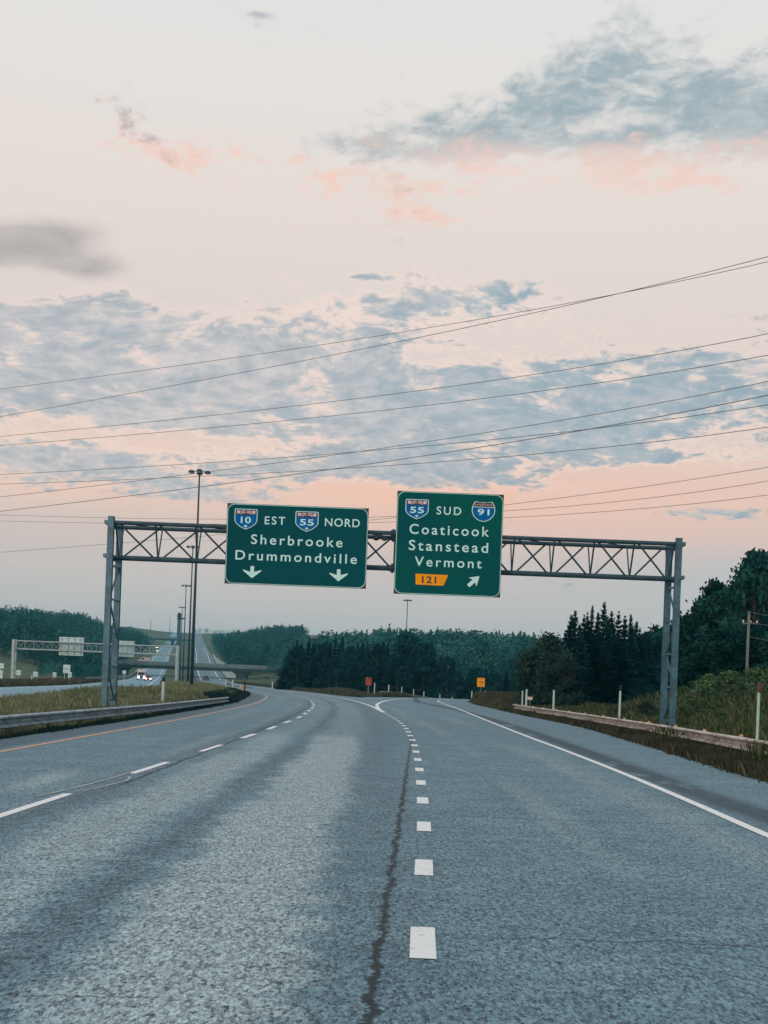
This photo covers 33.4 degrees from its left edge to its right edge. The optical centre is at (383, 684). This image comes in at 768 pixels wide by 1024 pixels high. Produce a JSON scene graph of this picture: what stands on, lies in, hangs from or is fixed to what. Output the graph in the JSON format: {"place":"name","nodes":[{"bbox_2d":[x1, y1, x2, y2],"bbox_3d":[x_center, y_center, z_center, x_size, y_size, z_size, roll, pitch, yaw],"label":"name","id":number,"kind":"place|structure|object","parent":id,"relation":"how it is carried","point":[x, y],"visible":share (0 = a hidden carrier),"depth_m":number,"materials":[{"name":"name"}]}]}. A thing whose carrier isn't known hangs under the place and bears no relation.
{"place":"outdoors","nodes":[
{"label":"outdoors","id":0,"kind":"place"},
{"bbox_2d":[0,632,176,696],"bbox_3d":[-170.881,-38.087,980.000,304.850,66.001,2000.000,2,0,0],"label":"oncoming road","id":1,"kind":"structure","parent":0,"point":[157,675],"depth_m":236.87,"materials":[{"name":"asphalt"}]},
{"bbox_2d":[136,669,146,679],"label":"truck","id":2,"kind":"object","parent":1,"relation":"on","point":[141,673],"visible":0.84,"depth_m":382.87,"materials":[{"name":"white paint"}]},
{"bbox_2d":[160,680,228,686],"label":"median grass","id":3,"kind":"structure","parent":0,"point":[181,683],"depth_m":165.98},
{"bbox_2d":[0,627,693,726],"bbox_3d":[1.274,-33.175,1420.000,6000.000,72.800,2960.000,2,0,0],"label":"ground","id":4,"kind":"structure","parent":0,"point":[27,668],"depth_m":518.55,"materials":[{"name":"plant"}]},
{"bbox_2d":[0,677,110,686],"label":"verge weeds","id":5,"kind":"object","parent":4,"relation":"on","point":[12,682],"visible":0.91,"depth_m":152.78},
{"bbox_2d":[0,605,152,667],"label":"hillside wood","id":6,"kind":"object","parent":4,"relation":"on","point":[34,624],"visible":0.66,"depth_m":493.12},
{"bbox_2d":[37,658,120,677],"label":"hillside wood","id":7,"kind":"object","parent":4,"relation":"on","point":[77,669],"visible":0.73,"depth_m":321.12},
{"bbox_2d":[11,639,179,680],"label":"sign gantry","id":8,"kind":"object","parent":4,"relation":"on","point":[14,658],"visible":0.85,"depth_m":231.75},
{"bbox_2d":[59,637,83,655],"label":"overhead sign","id":9,"kind":"object","parent":8,"relation":"attached to","point":[71,639],"visible":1,"depth_m":233.00,"materials":[{"name":"metal"}]},
{"bbox_2d":[119,641,134,656],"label":"overhead sign","id":10,"kind":"object","parent":8,"relation":"attached to","point":[127,647],"visible":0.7,"depth_m":233.00,"materials":[{"name":"metal"}]},
{"bbox_2d":[0,697,228,736],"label":"guardrail","id":11,"kind":"object","parent":4,"relation":"on","point":[8,722],"visible":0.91,"depth_m":38.85,"materials":[{"name":"metal"}]},
{"bbox_2d":[0,683,237,734],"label":"median grass","id":12,"kind":"structure","parent":4,"relation":"on","point":[78,698],"depth_m":62.76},
{"bbox_2d":[0,700,237,738],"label":"verge grass","id":13,"kind":"structure","parent":4,"relation":"on","point":[53,728],"depth_m":38.96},
{"bbox_2d":[148,636,191,645],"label":"overpass","id":14,"kind":"object","parent":4,"relation":"on","point":[171,639],"visible":0.5,"depth_m":1150.50,"materials":[{"name":"concrete"}]},
{"bbox_2d":[176,612,185,666],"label":"column","id":15,"kind":"structure","parent":4,"relation":"on","point":[179,616],"depth_m":449.47,"materials":[{"name":"metal"}]},
{"bbox_2d":[181,585,190,680],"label":"mast light","id":16,"kind":"object","parent":4,"relation":"on","point":[184,635],"visible":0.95,"depth_m":314.88,"materials":[{"name":"metal"}]},
{"bbox_2d":[186,545,195,681],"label":"mast light","id":17,"kind":"object","parent":4,"relation":"on","point":[188,660],"visible":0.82,"depth_m":225.87,"materials":[{"name":"metal"}]},
{"bbox_2d":[109,660,279,678],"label":"overpass","id":18,"kind":"object","parent":4,"relation":"on","point":[242,671],"visible":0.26,"depth_m":500.50,"materials":[{"name":"concrete"}]},
{"bbox_2d":[188,469,210,684],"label":"mast light","id":19,"kind":"object","parent":4,"relation":"on","point":[199,471],"visible":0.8,"depth_m":142.88,"materials":[{"name":"metal"}]},
{"bbox_2d":[212,654,235,677],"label":"side ramp","id":20,"kind":"structure","parent":4,"relation":"on","point":[228,674],"depth_m":568.21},
{"bbox_2d":[204,687,250,700],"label":"verge grass","id":21,"kind":"structure","parent":4,"relation":"on","point":[238,695],"depth_m":95.13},
{"bbox_2d":[210,623,309,665],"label":"hillside wood","id":22,"kind":"object","parent":4,"relation":"on","point":[251,647],"visible":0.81,"depth_m":647.54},
{"bbox_2d":[234,681,319,690],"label":"verge weeds","id":23,"kind":"object","parent":4,"relation":"on","point":[265,685],"visible":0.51,"depth_m":283.96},
{"bbox_2d":[275,661,288,689],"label":"spruce","id":24,"kind":"object","parent":4,"relation":"on","point":[280,680],"visible":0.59,"depth_m":222.87,"materials":[{"name":"green plant"}]},
{"bbox_2d":[276,645,307,689],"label":"spruce","id":25,"kind":"object","parent":4,"relation":"on","point":[287,673],"visible":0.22,"depth_m":221.51,"materials":[{"name":"green plant"}]},
{"bbox_2d":[282,645,312,688],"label":"broadleaf tree","id":26,"kind":"object","parent":4,"relation":"on","point":[292,657],"visible":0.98,"depth_m":215.44,"materials":[{"name":"green plant"}]},
{"bbox_2d":[305,650,318,687],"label":"spruce","id":27,"kind":"object","parent":4,"relation":"on","point":[311,678],"visible":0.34,"depth_m":225.29,"materials":[{"name":"green plant"}]},
{"bbox_2d":[309,642,340,688],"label":"broadleaf tree","id":28,"kind":"object","parent":4,"relation":"on","point":[318,665],"visible":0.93,"depth_m":218.06,"materials":[{"name":"green plant"}]},
{"bbox_2d":[324,656,350,687],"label":"broadleaf tree","id":29,"kind":"object","parent":4,"relation":"on","point":[338,663],"visible":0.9,"depth_m":210.46,"materials":[{"name":"green plant"}]},
{"bbox_2d":[334,645,366,690],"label":"broadleaf tree","id":30,"kind":"object","parent":4,"relation":"on","point":[350,654],"visible":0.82,"depth_m":216.09,"materials":[{"name":"green plant"}]},
{"bbox_2d":[351,642,368,682],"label":"spruce","id":31,"kind":"object","parent":4,"relation":"on","point":[363,652],"visible":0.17,"depth_m":230.95,"materials":[{"name":"green plant"}]},
{"bbox_2d":[357,658,377,691],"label":"broadleaf tree","id":32,"kind":"object","parent":4,"relation":"on","point":[369,669],"visible":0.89,"depth_m":211.38,"materials":[{"name":"green plant"}]},
{"bbox_2d":[362,642,394,691],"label":"broadleaf tree","id":33,"kind":"object","parent":4,"relation":"on","point":[378,650],"visible":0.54,"depth_m":215.53,"materials":[{"name":"green plant"}]},
{"bbox_2d":[365,645,391,691],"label":"spruce","id":34,"kind":"object","parent":4,"relation":"on","point":[380,674],"visible":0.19,"depth_m":220.95,"materials":[{"name":"green plant"}]},
{"bbox_2d":[101,516,685,725],"bbox_3d":[0.295,-2.204,52.000,23.218,8.193,2.140,2,0,0],"label":"sign gantry","id":35,"kind":"object","parent":4,"relation":"on","point":[669,548],"visible":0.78,"depth_m":51.90,"materials":[{"name":"metal"}]},
{"bbox_2d":[224,503,368,588],"bbox_3d":[-3.474,-5.526,51.040,5.628,3.202,0.320,2,0,0],"label":"overhead sign","id":36,"kind":"object","parent":35,"relation":"attached to","point":[293,545],"visible":1,"depth_m":50.90,"materials":[{"name":"metal"}]},
{"bbox_2d":[394,491,503,597],"bbox_3d":[2.577,-5.596,51.040,4.240,4.095,0.320,2,0,0],"label":"overhead sign","id":37,"kind":"object","parent":35,"relation":"attached to","point":[448,544],"visible":1,"depth_m":50.90,"materials":[{"name":"metal"}]},
{"bbox_2d":[380,651,412,692],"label":"broadleaf tree","id":38,"kind":"object","parent":4,"relation":"on","point":[396,661],"visible":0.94,"depth_m":211.38,"materials":[{"name":"green plant"}]},
{"bbox_2d":[390,629,424,692],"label":"broadleaf tree","id":39,"kind":"object","parent":4,"relation":"on","point":[408,640],"visible":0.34,"depth_m":224.85,"materials":[{"name":"green plant"}]},
{"bbox_2d":[265,624,564,685],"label":"hillside wood","id":40,"kind":"object","parent":4,"relation":"on","point":[491,652],"visible":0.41,"depth_m":362.92,"materials":[{"name":"plant"}]},
{"bbox_2d":[400,641,440,697],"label":"broadleaf tree","id":41,"kind":"object","parent":4,"relation":"on","point":[425,650],"visible":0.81,"depth_m":216.75,"materials":[{"name":"green plant"}]},
{"bbox_2d":[419,645,444,696],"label":"spruce","id":42,"kind":"object","parent":4,"relation":"on","point":[426,684],"visible":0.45,"depth_m":218.20,"materials":[{"name":"green plant"}]},
{"bbox_2d":[430,655,463,698],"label":"broadleaf tree","id":43,"kind":"object","parent":4,"relation":"on","point":[446,673],"visible":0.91,"depth_m":215.84,"materials":[{"name":"green plant"}]},
{"bbox_2d":[461,668,485,698],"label":"broadleaf tree","id":44,"kind":"object","parent":4,"relation":"on","point":[473,675],"visible":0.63,"depth_m":213.51,"materials":[{"name":"green plant"}]},
{"bbox_2d":[485,672,502,691],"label":"broadleaf tree","id":45,"kind":"object","parent":4,"relation":"on","point":[490,683],"visible":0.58,"depth_m":213.38,"materials":[{"name":"green plant"}]},
{"bbox_2d":[466,690,558,709],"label":"weed mound","id":46,"kind":"object","parent":4,"relation":"on","point":[496,700],"visible":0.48,"depth_m":116.57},
{"bbox_2d":[512,645,560,704],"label":"leafy shrub","id":47,"kind":"object","parent":4,"relation":"on","point":[526,672],"visible":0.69,"depth_m":102.75,"materials":[{"name":"green plant"}]},
{"bbox_2d":[509,630,582,705],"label":"leafy shrub","id":48,"kind":"object","parent":4,"relation":"on","point":[550,641],"visible":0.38,"depth_m":103.13,"materials":[{"name":"green plant"}]},
{"bbox_2d":[533,653,588,707],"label":"leafy shrub","id":49,"kind":"object","parent":4,"relation":"on","point":[565,665],"visible":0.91,"depth_m":100.50,"materials":[{"name":"green plant"}]},
{"bbox_2d":[360,697,767,901],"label":"exit lane","id":50,"kind":"structure","parent":4,"relation":"on","point":[715,820],"depth_m":21.83,"materials":[{"name":"asphalt"}]},
{"bbox_2d":[535,642,602,705],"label":"spruce","id":51,"kind":"object","parent":4,"relation":"on","point":[578,679],"visible":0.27,"depth_m":102.68,"materials":[{"name":"green plant"}]},
{"bbox_2d":[566,610,578,651],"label":"spruce","id":52,"kind":"object","parent":4,"relation":"on","point":[574,625],"visible":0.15,"depth_m":111.88,"materials":[{"name":"green plant"}]},
{"bbox_2d":[552,634,598,700],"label":"spruce","id":53,"kind":"object","parent":4,"relation":"on","point":[581,656],"visible":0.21,"depth_m":104.83,"materials":[{"name":"green plant"}]},
{"bbox_2d":[559,625,591,687],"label":"spruce","id":54,"kind":"object","parent":4,"relation":"on","point":[579,630],"visible":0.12,"depth_m":107.89,"materials":[{"name":"green plant"}]},
{"bbox_2d":[582,620,596,674],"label":"spruce","id":55,"kind":"object","parent":4,"relation":"on","point":[588,638],"visible":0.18,"depth_m":109.91,"materials":[{"name":"green plant"}]},
{"bbox_2d":[581,631,614,696],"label":"spruce","id":56,"kind":"object","parent":4,"relation":"on","point":[597,647],"visible":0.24,"depth_m":105.82,"materials":[{"name":"green plant"}]},
{"bbox_2d":[587,602,613,668],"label":"spruce","id":57,"kind":"object","parent":4,"relation":"on","point":[603,617],"visible":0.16,"depth_m":109.91,"materials":[{"name":"green plant"}]},
{"bbox_2d":[580,640,630,704],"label":"spruce","id":58,"kind":"object","parent":4,"relation":"on","point":[604,665],"visible":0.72,"depth_m":102.76,"materials":[{"name":"green plant"}]},
{"bbox_2d":[592,618,625,695],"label":"spruce","id":59,"kind":"object","parent":4,"relation":"on","point":[608,633],"visible":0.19,"depth_m":107.87,"materials":[{"name":"green plant"}]},
{"bbox_2d":[612,611,625,655],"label":"spruce","id":60,"kind":"object","parent":4,"relation":"on","point":[619,621],"visible":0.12,"depth_m":112.91,"materials":[{"name":"green plant"}]},
{"bbox_2d":[605,634,639,699],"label":"spruce","id":61,"kind":"object","parent":4,"relation":"on","point":[616,643],"visible":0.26,"depth_m":105.88,"materials":[{"name":"green plant"}]},
{"bbox_2d":[597,642,651,704],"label":"spruce","id":62,"kind":"object","parent":4,"relation":"on","point":[622,669],"visible":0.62,"depth_m":102.72,"materials":[{"name":"green plant"}]},
{"bbox_2d":[612,622,645,695],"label":"spruce","id":63,"kind":"object","parent":4,"relation":"on","point":[624,631],"visible":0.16,"depth_m":108.86,"materials":[{"name":"green plant"}]},
{"bbox_2d":[626,627,637,656],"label":"spruce","id":64,"kind":"object","parent":4,"relation":"on","point":[632,631],"visible":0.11,"depth_m":110.91,"materials":[{"name":"green plant"}]},
{"bbox_2d":[500,707,767,783],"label":"verge weeds","id":65,"kind":"object","parent":4,"relation":"on","point":[738,763],"visible":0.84,"depth_m":33.00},
{"bbox_2d":[512,704,767,754],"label":"guardrail","id":66,"kind":"object","parent":4,"relation":"on","point":[728,741],"visible":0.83,"depth_m":42.10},
{"bbox_2d":[625,641,655,697],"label":"spruce","id":67,"kind":"object","parent":4,"relation":"on","point":[634,651],"visible":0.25,"depth_m":106.83,"materials":[{"name":"green plant"}]},
{"bbox_2d":[631,634,659,696],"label":"spruce","id":68,"kind":"object","parent":4,"relation":"on","point":[641,649],"visible":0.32,"depth_m":108.82,"materials":[{"name":"green plant"}]},
{"bbox_2d":[635,701,659,718],"bbox_3d":[12.787,1.345,62.000,1.558,1.142,1.255,2,0,3],"label":"leafy shrub","id":69,"kind":"object","parent":4,"relation":"on","point":[646,706],"visible":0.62,"depth_m":61.88,"materials":[{"name":"green plant"}]},
{"bbox_2d":[530,682,767,761],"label":"bank weeds","id":70,"kind":"object","parent":4,"relation":"on","point":[745,726],"visible":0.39,"depth_m":54.55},
{"bbox_2d":[640,632,659,690],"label":"spruce","id":71,"kind":"object","parent":4,"relation":"on","point":[645,642],"visible":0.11,"depth_m":111.91,"materials":[{"name":"green plant"}]},
{"bbox_2d":[641,645,659,695],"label":"spruce","id":72,"kind":"object","parent":4,"relation":"on","point":[654,681],"visible":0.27,"depth_m":109.83,"materials":[{"name":"green plant"}]},
{"bbox_2d":[642,623,660,648],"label":"broadleaf tree","id":73,"kind":"object","parent":4,"relation":"on","point":[653,629],"visible":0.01,"depth_m":149.68,"materials":[{"name":"green plant"}]},
{"bbox_2d":[653,643,661,688],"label":"spruce","id":74,"kind":"object","parent":4,"relation":"on","point":[656,651],"visible":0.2,"depth_m":113.90,"materials":[{"name":"green plant"}]},
{"bbox_2d":[646,631,670,672],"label":"broadleaf tree","id":75,"kind":"object","parent":4,"relation":"on","point":[654,639],"visible":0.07,"depth_m":139.23,"materials":[{"name":"green plant"}]},
{"bbox_2d":[657,602,717,688],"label":"broadleaf tree","id":76,"kind":"object","parent":4,"relation":"on","point":[683,649],"visible":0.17,"depth_m":93.49,"materials":[{"name":"green plant"}]},
{"bbox_2d":[658,652,718,694],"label":"broadleaf tree","id":77,"kind":"object","parent":4,"relation":"on","point":[686,668],"visible":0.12,"depth_m":85.34,"materials":[{"name":"green plant"}]},
{"bbox_2d":[676,698,700,717],"bbox_3d":[14.168,1.176,60.000,1.273,1.139,1.390,2,0,0],"label":"bush","id":78,"kind":"object","parent":4,"relation":"on","point":[684,707],"visible":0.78,"depth_m":59.81,"materials":[{"name":"green plant"}]},
{"bbox_2d":[681,683,716,703],"bbox_3d":[15.810,0.679,64.093,2.042,1.519,1.890,2,0,27],"label":"bush","id":79,"kind":"object","parent":4,"relation":"on","point":[702,688],"visible":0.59,"depth_m":63.80,"materials":[{"name":"green plant"}]},
{"bbox_2d":[679,577,728,673],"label":"broadleaf tree","id":80,"kind":"object","parent":4,"relation":"on","point":[713,584],"visible":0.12,"depth_m":92.52,"materials":[{"name":"green plant"}]},
{"bbox_2d":[684,673,725,693],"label":"bush","id":81,"kind":"object","parent":4,"relation":"on","point":[707,678],"visible":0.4,"depth_m":69.93,"materials":[{"name":"green plant"}]},
{"bbox_2d":[677,628,744,688],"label":"broadleaf tree","id":82,"kind":"object","parent":4,"relation":"on","point":[705,650],"visible":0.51,"depth_m":83.36,"materials":[{"name":"green plant"}]},
{"bbox_2d":[702,693,732,712],"bbox_3d":[15.180,0.963,57.937,1.516,1.243,1.388,2,0,-36],"label":"bush","id":83,"kind":"object","parent":4,"relation":"on","point":[716,703],"visible":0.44,"depth_m":57.81,"materials":[{"name":"green plant"}]},
{"bbox_2d":[707,712,735,724],"bbox_3d":[13.128,1.484,49.996,1.167,0.868,1.080,2,0,-9],"label":"bush","id":84,"kind":"object","parent":4,"relation":"on","point":[719,715],"visible":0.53,"depth_m":49.94,"materials":[{"name":"green plant"}]},
{"bbox_2d":[685,580,766,687],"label":"broadleaf tree","id":85,"kind":"object","parent":4,"relation":"on","point":[711,607],"visible":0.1,"depth_m":89.88,"materials":[{"name":"green plant"}]},
{"bbox_2d":[708,670,755,694],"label":"bush","id":86,"kind":"object","parent":4,"relation":"on","point":[730,676],"visible":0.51,"depth_m":65.77,"materials":[{"name":"green plant"}]},
{"bbox_2d":[703,622,767,689],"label":"broadleaf tree","id":87,"kind":"object","parent":4,"relation":"on","point":[737,645],"visible":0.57,"depth_m":82.19,"materials":[{"name":"green plant"}]},
{"bbox_2d":[722,679,748,698],"bbox_3d":[16.845,0.516,60.092,1.895,1.554,1.736,2,0,18],"label":"bush","id":88,"kind":"object","parent":4,"relation":"on","point":[733,690],"visible":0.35,"depth_m":59.94,"materials":[{"name":"green plant"}]},
{"bbox_2d":[715,547,767,653],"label":"broadleaf tree","id":89,"kind":"object","parent":4,"relation":"on","point":[752,578],"visible":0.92,"depth_m":85.75,"materials":[{"name":"green plant"}]},
{"bbox_2d":[716,549,767,670],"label":"broadleaf tree","id":90,"kind":"object","parent":4,"relation":"on","point":[741,611],"visible":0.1,"depth_m":87.22,"materials":[{"name":"green plant"}]},
{"bbox_2d":[732,666,767,688],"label":"bush","id":91,"kind":"object","parent":4,"relation":"on","point":[752,673],"visible":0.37,"depth_m":67.81,"materials":[{"name":"green plant"}]},
{"bbox_2d":[742,611,757,678],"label":"utility pole","id":92,"kind":"object","parent":4,"relation":"on","point":[748,623],"visible":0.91,"depth_m":76.94,"materials":[{"name":"grey wood"}]},
{"bbox_2d":[738,593,767,670],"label":"broadleaf tree","id":93,"kind":"object","parent":4,"relation":"on","point":[763,617],"visible":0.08,"depth_m":85.98,"materials":[{"name":"green plant"}]},
{"bbox_2d":[741,633,767,677],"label":"broadleaf tree","id":94,"kind":"object","parent":4,"relation":"on","point":[762,652],"visible":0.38,"depth_m":81.13,"materials":[{"name":"green plant"}]},
{"bbox_2d":[744,678,767,700],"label":"bush","id":95,"kind":"object","parent":4,"relation":"on","point":[754,689],"visible":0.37,"depth_m":55.81,"materials":[{"name":"green plant"}]},
{"bbox_2d":[756,682,760,738],"bbox_3d":[8.754,1.039,30.000,0.090,2.196,0.088,2,0,0],"label":"marker post","id":96,"kind":"object","parent":4,"relation":"on","point":[758,706],"visible":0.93,"depth_m":29.97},
{"bbox_2d":[291,685,416,697],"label":"gore grass","id":97,"kind":"structure","parent":0,"point":[347,692],"depth_m":164.86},
{"bbox_2d":[0,633,767,1023],"bbox_3d":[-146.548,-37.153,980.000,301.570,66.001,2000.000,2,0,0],"label":"road","id":98,"kind":"structure","parent":0,"point":[264,855],"depth_m":9.44,"materials":[{"name":"asphalt"}]},
{"bbox_2d":[0,395,767,511],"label":"power line","id":99,"kind":"object","parent":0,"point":[417,456],"visible":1,"depth_m":94.92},
{"bbox_2d":[0,256,767,416],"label":"power line","id":100,"kind":"object","parent":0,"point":[414,338],"visible":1,"depth_m":95.34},
{"bbox_2d":[0,333,767,436],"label":"power line","id":101,"kind":"object","parent":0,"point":[418,390],"visible":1,"depth_m":94.83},
{"bbox_2d":[0,355,767,445],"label":"power line","id":102,"kind":"object","parent":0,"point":[418,406],"visible":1,"depth_m":94.74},
{"bbox_2d":[0,404,767,474],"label":"power line","id":103,"kind":"object","parent":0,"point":[410,447],"visible":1,"depth_m":95.11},
{"bbox_2d":[0,0,767,643],"label":"sky","id":104,"kind":"structure","parent":0,"point":[182,182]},
{"bbox_2d":[2,381,767,496],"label":"power line","id":105,"kind":"object","parent":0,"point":[416,443],"visible":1,"depth_m":94.49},
{"bbox_2d":[3,261,767,388],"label":"power line","id":106,"kind":"object","parent":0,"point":[418,329],"visible":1,"depth_m":94.68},
{"bbox_2d":[9,467,766,551],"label":"power line","id":107,"kind":"object","parent":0,"point":[507,504],"visible":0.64,"depth_m":86.34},
{"bbox_2d":[15,481,765,518],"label":"power line","id":108,"kind":"object","parent":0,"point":[509,510],"visible":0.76,"depth_m":86.79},
{"bbox_2d":[14,427,767,483],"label":"power line","id":109,"kind":"object","parent":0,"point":[421,463],"visible":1,"depth_m":94.20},
{"bbox_2d":[16,495,765,522],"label":"power line","id":110,"kind":"object","parent":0,"point":[525,516],"visible":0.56,"depth_m":84.23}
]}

